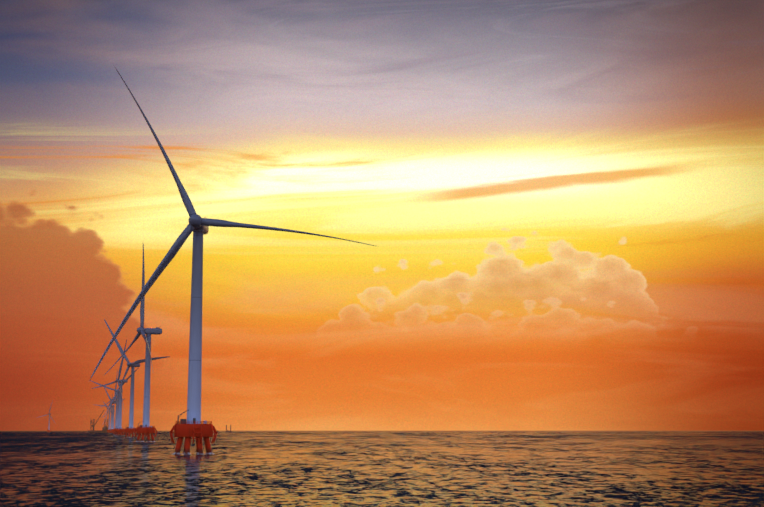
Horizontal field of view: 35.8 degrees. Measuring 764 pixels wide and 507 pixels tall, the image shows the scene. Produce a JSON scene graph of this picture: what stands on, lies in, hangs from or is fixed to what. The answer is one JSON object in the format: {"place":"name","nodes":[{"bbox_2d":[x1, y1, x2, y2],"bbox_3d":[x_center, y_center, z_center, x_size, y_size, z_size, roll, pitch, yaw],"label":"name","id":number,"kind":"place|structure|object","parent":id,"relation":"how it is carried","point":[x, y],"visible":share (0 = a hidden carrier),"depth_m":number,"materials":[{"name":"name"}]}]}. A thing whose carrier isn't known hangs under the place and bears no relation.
{"place":"outdoors","nodes":[
{"label":"outdoors","id":0,"kind":"place"},
{"bbox_2d":[0,431,763,506],"bbox_3d":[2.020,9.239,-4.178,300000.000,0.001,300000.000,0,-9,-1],"label":"sea water","id":1,"kind":"structure","parent":0,"point":[443,469],"depth_m":299.35,"materials":[{"name":"grey liquid"}]},
{"bbox_2d":[36,404,53,431],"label":"wind turbine","id":2,"kind":"object","parent":1,"relation":"on","point":[48,430],"visible":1,"depth_m":6410.71,"materials":[{"name":"white paint"}]},
{"bbox_2d":[88,410,107,432],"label":"crane vessel","id":3,"kind":"object","parent":1,"relation":"on","point":[104,429],"visible":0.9,"depth_m":5418.14,"materials":[{"name":"brown paint"}]},
{"bbox_2d":[102,399,111,432],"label":"wind turbine","id":4,"kind":"object","parent":1,"relation":"on","point":[109,417],"visible":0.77,"depth_m":4816.73,"materials":[{"name":"white paint"}]},
{"bbox_2d":[100,377,116,433],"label":"wind turbine","id":5,"kind":"object","parent":1,"relation":"on","point":[115,398],"visible":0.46,"depth_m":3209.55,"materials":[{"name":"white paint"}]},
{"bbox_2d":[98,389,119,432],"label":"wind turbine","id":6,"kind":"object","parent":1,"relation":"on","point":[111,413],"visible":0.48,"depth_m":4298.76,"materials":[{"name":"white paint"}]},
{"bbox_2d":[91,340,127,435],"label":"wind turbine","id":7,"kind":"object","parent":1,"relation":"on","point":[120,429],"visible":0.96,"depth_m":2105.02,"materials":[{"name":"white paint"}]},
{"bbox_2d":[102,387,123,433],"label":"wind turbine","id":8,"kind":"object","parent":1,"relation":"on","point":[114,402],"visible":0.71,"depth_m":3761.45,"materials":[{"name":"white paint"}]},
{"bbox_2d":[90,368,137,434],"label":"wind turbine","id":9,"kind":"object","parent":1,"relation":"on","point":[118,393],"visible":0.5,"depth_m":2642.48,"materials":[{"name":"white paint"}]},
{"bbox_2d":[104,244,161,441],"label":"wind turbine","id":10,"kind":"object","parent":1,"relation":"on","point":[146,428],"visible":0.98,"depth_m":1043.37,"materials":[{"name":"white paint"}]},
{"bbox_2d":[104,319,169,437],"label":"wind turbine","id":11,"kind":"object","parent":1,"relation":"on","point":[130,429],"visible":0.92,"depth_m":1585.69,"materials":[{"name":"white paint"}]},
{"bbox_2d":[89,66,377,454],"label":"wind turbine","id":12,"kind":"object","parent":1,"relation":"on","point":[193,426],"visible":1,"depth_m":497.41,"materials":[{"name":"white paint"}]},
{"bbox_2d":[0,0,763,430],"label":"sky","id":13,"kind":"structure","parent":0,"point":[561,202],"materials":[{"name":"orange"}]}
]}

